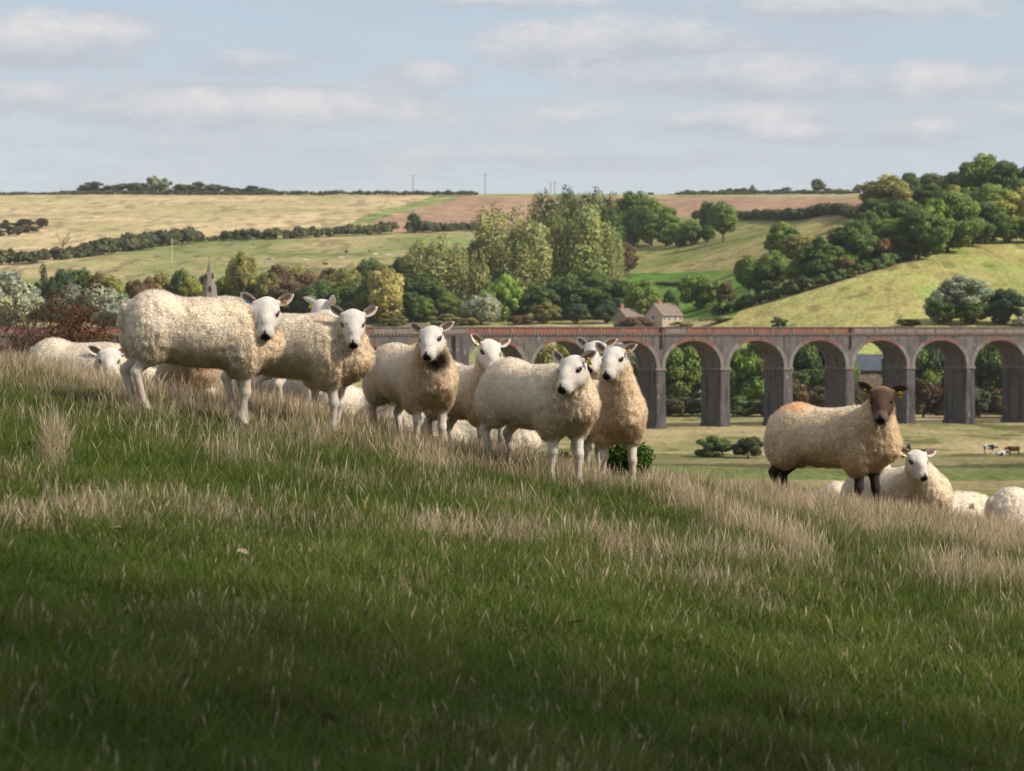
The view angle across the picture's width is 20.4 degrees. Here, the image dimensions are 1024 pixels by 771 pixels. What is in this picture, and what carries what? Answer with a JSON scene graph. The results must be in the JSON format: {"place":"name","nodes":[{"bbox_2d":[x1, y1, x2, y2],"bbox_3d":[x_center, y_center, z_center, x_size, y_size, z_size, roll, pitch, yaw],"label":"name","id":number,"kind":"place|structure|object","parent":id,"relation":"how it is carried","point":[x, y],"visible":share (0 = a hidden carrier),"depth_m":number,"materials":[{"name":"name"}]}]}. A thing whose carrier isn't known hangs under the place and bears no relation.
{"place":"outdoors","nodes":[
{"label":"outdoors","id":0,"kind":"place"},
{"bbox_2d":[0,343,1023,770],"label":"grass","id":1,"kind":"structure","parent":0,"point":[596,611],"depth_m":10.00,"materials":[{"name":"green plant"}]},
{"bbox_2d":[0,193,1023,770],"bbox_3d":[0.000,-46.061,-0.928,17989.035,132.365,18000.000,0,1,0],"label":"ground","id":2,"kind":"structure","parent":0,"point":[890,295],"depth_m":958.24,"materials":[{"name":"green plant"}]},
{"bbox_2d":[0,269,46,326],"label":"willow tree","id":3,"kind":"object","parent":2,"relation":"on","point":[18,286],"visible":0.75,"depth_m":915.17,"materials":[{"name":"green plant"}]},
{"bbox_2d":[0,248,51,264],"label":"hedge","id":4,"kind":"object","parent":2,"relation":"on","point":[10,255],"visible":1,"depth_m":1245.92,"materials":[{"name":"green plant"}]},
{"bbox_2d":[0,285,116,357],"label":"bare shrub","id":5,"kind":"object","parent":2,"relation":"on","point":[26,324],"visible":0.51,"depth_m":30.63,"materials":[{"name":"brown plant"}]},
{"bbox_2d":[43,269,75,295],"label":"leafy tree","id":6,"kind":"object","parent":2,"relation":"on","point":[60,278],"visible":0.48,"depth_m":946.66,"materials":[{"name":"green plant"}]},
{"bbox_2d":[0,272,120,358],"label":"hawthorn shrub","id":7,"kind":"object","parent":2,"relation":"on","point":[76,326],"visible":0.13,"depth_m":32.97,"materials":[{"name":"brown plant"}]},
{"bbox_2d":[43,283,84,326],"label":"willow tree","id":8,"kind":"object","parent":2,"relation":"on","point":[74,290],"visible":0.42,"depth_m":916.50,"materials":[{"name":"green plant"}]},
{"bbox_2d":[48,236,118,259],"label":"hedge","id":9,"kind":"object","parent":2,"relation":"on","point":[109,245],"visible":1,"depth_m":1290.76,"materials":[{"name":"green plant"}]},
{"bbox_2d":[27,336,148,380],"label":"sheep","id":10,"kind":"object","parent":2,"relation":"on","point":[107,353],"visible":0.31,"depth_m":22.85},
{"bbox_2d":[76,283,129,326],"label":"willow tree","id":11,"kind":"object","parent":2,"relation":"on","point":[103,297],"visible":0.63,"depth_m":909.47,"materials":[{"name":"green plant"}]},
{"bbox_2d":[113,226,200,249],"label":"hedge","id":12,"kind":"object","parent":2,"relation":"on","point":[144,239],"visible":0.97,"depth_m":1433.69,"materials":[{"name":"green plant"}]},
{"bbox_2d":[79,190,276,194],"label":"hedge","id":13,"kind":"object","parent":2,"relation":"on","point":[190,192],"visible":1,"depth_m":2171.20,"materials":[{"name":"green plant"}]},
{"bbox_2d":[150,364,220,396],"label":"sheep","id":14,"kind":"object","parent":2,"relation":"on","point":[203,375],"visible":0.29,"depth_m":20.29},
{"bbox_2d":[116,289,293,426],"bbox_3d":[-2.023,-0.171,18.607,1.151,0.936,0.506,0,1,-16],"label":"sheep","id":15,"kind":"object","parent":2,"relation":"on","point":[241,340],"visible":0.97,"depth_m":18.44},
{"bbox_2d":[224,250,256,297],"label":"leafy tree","id":16,"kind":"object","parent":2,"relation":"on","point":[239,277],"visible":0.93,"depth_m":962.19,"materials":[{"name":"green plant"}]},
{"bbox_2d":[219,370,311,405],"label":"sheep","id":17,"kind":"object","parent":2,"relation":"on","point":[296,387],"visible":0.03,"depth_m":21.99},
{"bbox_2d":[252,272,279,299],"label":"leafy tree","id":18,"kind":"object","parent":2,"relation":"on","point":[263,284],"visible":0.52,"depth_m":955.87,"materials":[{"name":"green plant"}]},
{"bbox_2d":[267,279,306,314],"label":"leafy tree","id":19,"kind":"object","parent":2,"relation":"on","point":[282,288],"visible":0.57,"depth_m":941.70,"materials":[{"name":"brown plant"}]},
{"bbox_2d":[252,295,335,406],"bbox_3d":[-1.574,-0.170,21.508,0.466,1.033,1.053,1,1,35],"label":"sheep","id":20,"kind":"object","parent":2,"relation":"on","point":[319,305],"visible":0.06,"depth_m":21.65},
{"bbox_2d":[221,305,377,431],"bbox_3d":[-1.454,-0.096,19.399,1.153,0.939,0.502,0,1,12],"label":"sheep","id":21,"kind":"object","parent":2,"relation":"on","point":[332,356],"visible":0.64,"depth_m":19.18},
{"bbox_2d":[218,221,399,239],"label":"hedge","id":22,"kind":"object","parent":2,"relation":"on","point":[380,227],"visible":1,"depth_m":1506.01,"materials":[{"name":"green plant"}]},
{"bbox_2d":[294,279,342,312],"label":"leafy tree","id":23,"kind":"object","parent":2,"relation":"on","point":[324,287],"visible":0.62,"depth_m":938.03,"materials":[{"name":"green plant"}]},
{"bbox_2d":[318,384,369,419],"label":"sheep","id":24,"kind":"object","parent":2,"relation":"on","point":[355,395],"visible":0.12,"depth_m":22.45},
{"bbox_2d":[332,275,370,317],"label":"leafy tree","id":25,"kind":"object","parent":2,"relation":"on","point":[349,288],"visible":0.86,"depth_m":938.90,"materials":[{"name":"green plant"}]},
{"bbox_2d":[270,189,478,194],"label":"hedge","id":26,"kind":"object","parent":2,"relation":"on","point":[368,192],"visible":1,"depth_m":2166.14,"materials":[{"name":"green plant"}]},
{"bbox_2d":[366,263,404,320],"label":"willow tree","id":27,"kind":"object","parent":2,"relation":"on","point":[385,286],"visible":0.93,"depth_m":930.51,"materials":[{"name":"yellow plant"}]},
{"bbox_2d":[370,402,424,433],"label":"sheep","id":28,"kind":"object","parent":2,"relation":"on","point":[388,408],"visible":0.09,"depth_m":22.21},
{"bbox_2d":[361,321,459,444],"bbox_3d":[-0.692,0.030,20.171,0.469,0.978,1.107,-1,1,-30],"label":"sheep","id":29,"kind":"object","parent":2,"relation":"on","point":[419,379],"visible":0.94,"depth_m":19.88},
{"bbox_2d":[399,291,428,321],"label":"leafy tree","id":30,"kind":"object","parent":2,"relation":"on","point":[409,299],"visible":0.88,"depth_m":939.75,"materials":[{"name":"green plant"}]},
{"bbox_2d":[402,271,449,303],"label":"leafy tree","id":31,"kind":"object","parent":2,"relation":"on","point":[427,286],"visible":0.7,"depth_m":954.66,"materials":[{"name":"green plant"}]},
{"bbox_2d":[399,234,466,315],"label":"poplar tree","id":32,"kind":"object","parent":2,"relation":"on","point":[428,266],"visible":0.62,"depth_m":963.07,"materials":[{"name":"green plant"}]},
{"bbox_2d":[403,221,482,231],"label":"hedge","id":33,"kind":"object","parent":2,"relation":"on","point":[434,226],"visible":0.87,"depth_m":1576.17,"materials":[{"name":"green plant"}]},
{"bbox_2d":[433,292,466,315],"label":"leafy tree","id":34,"kind":"object","parent":2,"relation":"on","point":[446,302],"visible":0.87,"depth_m":943.83,"materials":[{"name":"green plant"}]},
{"bbox_2d":[440,241,470,315],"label":"poplar tree","id":35,"kind":"object","parent":2,"relation":"on","point":[461,253],"visible":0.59,"depth_m":966.10,"materials":[{"name":"green plant"}]},
{"bbox_2d":[422,333,510,452],"bbox_3d":[-0.314,0.103,20.879,0.497,0.974,1.002,-1,1,-38],"label":"sheep","id":36,"kind":"object","parent":2,"relation":"on","point":[488,353],"visible":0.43,"depth_m":20.62},
{"bbox_2d":[458,292,501,324],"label":"willow tree","id":37,"kind":"object","parent":2,"relation":"on","point":[484,308],"visible":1,"depth_m":927.20,"materials":[{"name":"green plant"}]},
{"bbox_2d":[423,418,541,454],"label":"sheep","id":38,"kind":"object","parent":2,"relation":"on","point":[533,437],"visible":0.09,"depth_m":22.13},
{"bbox_2d":[469,201,527,286],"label":"poplar tree","id":39,"kind":"object","parent":2,"relation":"on","point":[488,242],"visible":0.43,"depth_m":984.76,"materials":[{"name":"green plant"}]},
{"bbox_2d":[478,274,523,321],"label":"leafy tree","id":40,"kind":"object","parent":2,"relation":"on","point":[503,289],"visible":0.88,"depth_m":940.44,"materials":[{"name":"green plant"}]},
{"bbox_2d":[0,346,1023,770],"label":"straw grass","id":41,"kind":"structure","parent":2,"relation":"on","point":[582,519],"depth_m":14.94,"materials":[{"name":"beige plant"}]},
{"bbox_2d":[0,327,1023,428],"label":"viaduct","id":42,"kind":"object","parent":2,"relation":"on","point":[778,348],"visible":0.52,"depth_m":577.60,"materials":[{"name":"brick"}]},
{"bbox_2d":[489,236,543,288],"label":"poplar tree","id":43,"kind":"object","parent":2,"relation":"on","point":[509,266],"visible":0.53,"depth_m":973.31,"materials":[{"name":"green plant"}]},
{"bbox_2d":[507,215,554,311],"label":"poplar tree","id":44,"kind":"object","parent":2,"relation":"on","point":[529,236],"visible":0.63,"depth_m":975.96,"materials":[{"name":"green plant"}]},
{"bbox_2d":[473,350,601,486],"bbox_3d":[0.196,0.228,18.868,0.507,0.933,1.170,-1,2,-40],"label":"sheep","id":45,"kind":"object","parent":2,"relation":"on","point":[551,403],"visible":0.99,"depth_m":18.64},
{"bbox_2d":[517,284,560,314],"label":"leafy tree","id":46,"kind":"object","parent":2,"relation":"on","point":[536,294],"visible":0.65,"depth_m":944.06,"materials":[{"name":"green plant"}]},
{"bbox_2d":[531,302,561,323],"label":"leafy tree","id":47,"kind":"object","parent":2,"relation":"on","point":[544,311],"visible":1,"depth_m":932.22,"materials":[{"name":"green plant"}]},
{"bbox_2d":[527,188,568,275],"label":"poplar tree","id":48,"kind":"object","parent":2,"relation":"on","point":[534,215],"visible":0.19,"depth_m":1057.24,"materials":[{"name":"green plant"}]},
{"bbox_2d":[544,212,586,281],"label":"poplar tree","id":49,"kind":"object","parent":2,"relation":"on","point":[561,234],"visible":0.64,"depth_m":983.33,"materials":[{"name":"green plant"}]},
{"bbox_2d":[544,274,587,318],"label":"leafy tree","id":50,"kind":"object","parent":2,"relation":"on","point":[566,288],"visible":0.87,"depth_m":945.37,"materials":[{"name":"green plant"}]},
{"bbox_2d":[547,184,591,275],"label":"poplar tree","id":51,"kind":"object","parent":2,"relation":"on","point":[571,202],"visible":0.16,"depth_m":1077.44,"materials":[{"name":"green plant"}]},
{"bbox_2d":[537,197,624,305],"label":"poplar tree","id":52,"kind":"object","parent":2,"relation":"on","point":[590,215],"visible":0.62,"depth_m":982.84,"materials":[{"name":"green plant"}]},
{"bbox_2d":[556,337,617,468],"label":"sheep","id":53,"kind":"object","parent":2,"relation":"on","point":[595,367],"visible":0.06,"depth_m":20.88},
{"bbox_2d":[575,269,617,318],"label":"leafy tree","id":54,"kind":"object","parent":2,"relation":"on","point":[599,285],"visible":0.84,"depth_m":946.24,"materials":[{"name":"green plant"}]},
{"bbox_2d":[583,186,625,277],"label":"poplar tree","id":55,"kind":"object","parent":2,"relation":"on","point":[602,206],"visible":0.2,"depth_m":1065.63,"materials":[{"name":"green plant"}]},
{"bbox_2d":[588,223,626,300],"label":"poplar tree","id":56,"kind":"object","parent":2,"relation":"on","point":[612,249],"visible":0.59,"depth_m":988.59,"materials":[{"name":"green plant"}]},
{"bbox_2d":[567,342,648,481],"bbox_3d":[0.682,0.222,20.265,0.464,1.068,1.095,0,1,-18],"label":"sheep","id":57,"kind":"object","parent":2,"relation":"on","point":[623,416],"visible":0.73,"depth_m":19.86},
{"bbox_2d":[606,438,655,480],"bbox_3d":[0.854,0.558,21.212,0.444,0.492,0.422,0,1,0],"label":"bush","id":58,"kind":"object","parent":2,"relation":"on","point":[644,454],"visible":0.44,"depth_m":21.10,"materials":[{"name":"green plant"}]},
{"bbox_2d":[614,191,648,245],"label":"leafy tree","id":59,"kind":"object","parent":2,"relation":"on","point":[629,202],"visible":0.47,"depth_m":1408.55,"materials":[{"name":"green plant"}]},
{"bbox_2d":[623,279,661,313],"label":"leafy tree","id":60,"kind":"object","parent":2,"relation":"on","point":[646,293],"visible":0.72,"depth_m":895.39,"materials":[{"name":"green plant"}]},
{"bbox_2d":[630,196,667,245],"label":"leafy tree","id":61,"kind":"object","parent":2,"relation":"on","point":[645,208],"visible":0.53,"depth_m":1393.40,"materials":[{"name":"green plant"}]},
{"bbox_2d":[645,207,679,246],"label":"leafy tree","id":62,"kind":"object","parent":2,"relation":"on","point":[664,219],"visible":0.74,"depth_m":1371.62,"materials":[{"name":"green plant"}]},
{"bbox_2d":[644,298,683,326],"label":"gabled house","id":63,"kind":"structure","parent":2,"relation":"on","point":[659,314],"depth_m":882.11,"materials":[{"name":"beige paint"}]},
{"bbox_2d":[665,342,701,408],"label":"leafy tree","id":64,"kind":"object","parent":2,"relation":"on","point":[690,376],"visible":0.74,"depth_m":650.02,"materials":[{"name":"green plant"}]},
{"bbox_2d":[666,396,700,415],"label":"bush","id":65,"kind":"object","parent":2,"relation":"on","point":[677,406],"visible":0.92,"depth_m":629.91,"materials":[{"name":"green plant"}]},
{"bbox_2d":[677,219,701,244],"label":"leafy tree","id":66,"kind":"object","parent":2,"relation":"on","point":[691,230],"visible":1,"depth_m":1345.88,"materials":[{"name":"green plant"}]},
{"bbox_2d":[676,274,720,309],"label":"leafy tree","id":67,"kind":"object","parent":2,"relation":"on","point":[700,291],"visible":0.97,"depth_m":918.90,"materials":[{"name":"green plant"}]},
{"bbox_2d":[693,435,732,456],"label":"bush","id":68,"kind":"object","parent":2,"relation":"on","point":[716,444],"visible":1,"depth_m":438.54,"materials":[{"name":"green plant"}]},
{"bbox_2d":[706,200,738,241],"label":"leafy tree","id":69,"kind":"object","parent":2,"relation":"on","point":[722,216],"visible":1,"depth_m":1303.15,"materials":[{"name":"green plant"}]},
{"bbox_2d":[734,254,756,293],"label":"leafy tree","id":70,"kind":"object","parent":2,"relation":"on","point":[745,265],"visible":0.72,"depth_m":896.56,"materials":[{"name":"green plant"}]},
{"bbox_2d":[730,345,763,408],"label":"leafy tree","id":71,"kind":"object","parent":2,"relation":"on","point":[749,390],"visible":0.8,"depth_m":650.76,"materials":[{"name":"green plant"}]},
{"bbox_2d":[731,436,762,457],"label":"bush","id":72,"kind":"object","parent":2,"relation":"on","point":[752,445],"visible":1,"depth_m":435.94,"materials":[{"name":"green plant"}]},
{"bbox_2d":[745,265,780,294],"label":"leafy tree","id":73,"kind":"object","parent":2,"relation":"on","point":[757,283],"visible":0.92,"depth_m":876.47,"materials":[{"name":"green plant"}]},
{"bbox_2d":[674,190,856,194],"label":"hedge","id":74,"kind":"object","parent":2,"relation":"on","point":[714,192],"visible":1,"depth_m":2171.33,"materials":[{"name":"green plant"}]},
{"bbox_2d":[754,249,787,282],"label":"leafy tree","id":75,"kind":"object","parent":2,"relation":"on","point":[771,261],"visible":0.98,"depth_m":875.81,"materials":[{"name":"green plant"}]},
{"bbox_2d":[762,221,801,252],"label":"leafy tree","id":76,"kind":"object","parent":2,"relation":"on","point":[779,232],"visible":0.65,"depth_m":1029.79,"materials":[{"name":"green plant"}]},
{"bbox_2d":[775,234,815,259],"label":"leafy tree","id":77,"kind":"object","parent":2,"relation":"on","point":[784,247],"visible":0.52,"depth_m":945.93,"materials":[{"name":"green plant"}]},
{"bbox_2d":[735,202,865,219],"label":"hedge","id":78,"kind":"object","parent":2,"relation":"on","point":[841,209],"visible":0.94,"depth_m":1276.69,"materials":[{"name":"green plant"}]},
{"bbox_2d":[792,342,824,390],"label":"leafy tree","id":79,"kind":"object","parent":2,"relation":"on","point":[803,357],"visible":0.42,"depth_m":649.59,"materials":[{"name":"green plant"}]},
{"bbox_2d":[710,248,915,314],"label":"hedge","id":80,"kind":"object","parent":2,"relation":"on","point":[795,286],"visible":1,"depth_m":859.75,"materials":[{"name":"green plant"}]},
{"bbox_2d":[795,236,840,284],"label":"leafy tree","id":81,"kind":"object","parent":2,"relation":"on","point":[816,266],"visible":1,"depth_m":859.74,"materials":[{"name":"green plant"}]},
{"bbox_2d":[763,382,908,505],"bbox_3d":[2.466,0.502,21.580,1.220,1.073,0.533,1,1,33],"label":"sheep","id":82,"kind":"object","parent":2,"relation":"on","point":[858,443],"visible":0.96,"depth_m":21.39},
{"bbox_2d":[826,219,877,262],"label":"leafy tree","id":83,"kind":"object","parent":2,"relation":"on","point":[856,238],"visible":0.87,"depth_m":868.87,"materials":[{"name":"green plant"}]},
{"bbox_2d":[856,354,884,401],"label":"stone cottage","id":84,"kind":"structure","parent":2,"relation":"on","point":[869,367],"depth_m":664.85,"materials":[{"name":"grey stone"}]},
{"bbox_2d":[858,174,914,204],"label":"leafy tree","id":85,"kind":"object","parent":2,"relation":"on","point":[889,188],"visible":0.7,"depth_m":1074.96,"materials":[{"name":"green plant"}]},
{"bbox_2d":[869,199,922,221],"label":"leafy tree","id":86,"kind":"object","parent":2,"relation":"on","point":[894,210],"visible":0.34,"depth_m":925.64,"materials":[{"name":"green plant"}]},
{"bbox_2d":[840,446,954,512],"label":"sheep","id":87,"kind":"object","parent":2,"relation":"on","point":[919,475],"visible":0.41,"depth_m":22.24},
{"bbox_2d":[894,208,950,259],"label":"leafy tree","id":88,"kind":"object","parent":2,"relation":"on","point":[922,228],"visible":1,"depth_m":868.62,"materials":[{"name":"green plant"}]},
{"bbox_2d":[911,183,942,206],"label":"leafy tree","id":89,"kind":"object","parent":2,"relation":"on","point":[923,194],"visible":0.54,"depth_m":1080.97,"materials":[{"name":"green plant"}]},
{"bbox_2d":[915,377,943,417],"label":"bush","id":90,"kind":"object","parent":2,"relation":"on","point":[928,393],"visible":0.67,"depth_m":630.13,"materials":[{"name":"brown plant"}]},
{"bbox_2d":[915,343,943,414],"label":"leafy tree","id":91,"kind":"object","parent":2,"relation":"on","point":[930,375],"visible":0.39,"depth_m":650.52,"materials":[{"name":"green plant"}]},
{"bbox_2d":[919,197,953,253],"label":"leafy tree","id":92,"kind":"object","parent":2,"relation":"on","point":[937,207],"visible":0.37,"depth_m":885.23,"materials":[{"name":"green plant"}]},
{"bbox_2d":[925,297,967,324],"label":"leafy tree","id":93,"kind":"object","parent":2,"relation":"on","point":[948,316],"visible":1,"depth_m":727.57,"materials":[{"name":"green plant"}]},
{"bbox_2d":[918,344,980,396],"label":"leafy tree","id":94,"kind":"object","parent":2,"relation":"on","point":[931,360],"visible":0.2,"depth_m":650.48,"materials":[{"name":"green plant"}]},
{"bbox_2d":[923,189,986,252],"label":"leafy tree","id":95,"kind":"object","parent":2,"relation":"on","point":[959,208],"visible":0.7,"depth_m":887.84,"materials":[{"name":"green plant"}]},
{"bbox_2d":[936,274,995,323],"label":"leafy tree","id":96,"kind":"object","parent":2,"relation":"on","point":[957,290],"visible":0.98,"depth_m":729.00,"materials":[{"name":"green plant"}]},
{"bbox_2d":[949,490,989,518],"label":"sheep","id":97,"kind":"object","parent":2,"relation":"on","point":[973,501],"visible":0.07,"depth_m":24.32},
{"bbox_2d":[957,300,989,324],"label":"leafy tree","id":98,"kind":"object","parent":2,"relation":"on","point":[973,314],"visible":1,"depth_m":727.71,"materials":[{"name":"green plant"}]},
{"bbox_2d":[952,152,1011,188],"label":"leafy tree","id":99,"kind":"object","parent":2,"relation":"on","point":[973,173],"visible":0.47,"depth_m":1081.43,"materials":[{"name":"green plant"}]},
{"bbox_2d":[975,386,995,417],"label":"bush","id":100,"kind":"object","parent":2,"relation":"on","point":[984,401],"visible":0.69,"depth_m":628.87,"materials":[{"name":"green plant"}]},
{"bbox_2d":[974,343,1002,392],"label":"leafy tree","id":101,"kind":"object","parent":2,"relation":"on","point":[984,356],"visible":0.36,"depth_m":650.34,"materials":[{"name":"green plant"}]},
{"bbox_2d":[966,183,1016,204],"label":"leafy tree","id":102,"kind":"object","parent":2,"relation":"on","point":[993,192],"visible":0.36,"depth_m":1004.35,"materials":[{"name":"green plant"}]},
{"bbox_2d":[976,200,1015,243],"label":"leafy tree","id":103,"kind":"object","parent":2,"relation":"on","point":[990,212],"visible":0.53,"depth_m":916.83,"materials":[{"name":"green plant"}]},
{"bbox_2d":[983,288,1023,324],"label":"leafy tree","id":104,"kind":"object","parent":2,"relation":"on","point":[1002,308],"visible":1,"depth_m":727.90,"materials":[{"name":"green plant"}]},
{"bbox_2d":[985,486,1023,525],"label":"sheep","id":105,"kind":"object","parent":2,"relation":"on","point":[1009,500],"visible":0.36,"depth_m":22.96},
{"bbox_2d":[985,159,1023,188],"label":"leafy tree","id":106,"kind":"object","parent":2,"relation":"on","point":[1002,170],"visible":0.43,"depth_m":1069.92,"materials":[{"name":"green plant"}]},
{"bbox_2d":[0,0,1023,193],"label":"sky","id":107,"kind":"structure","parent":0,"point":[619,96],"materials":[{"name":"blue"}]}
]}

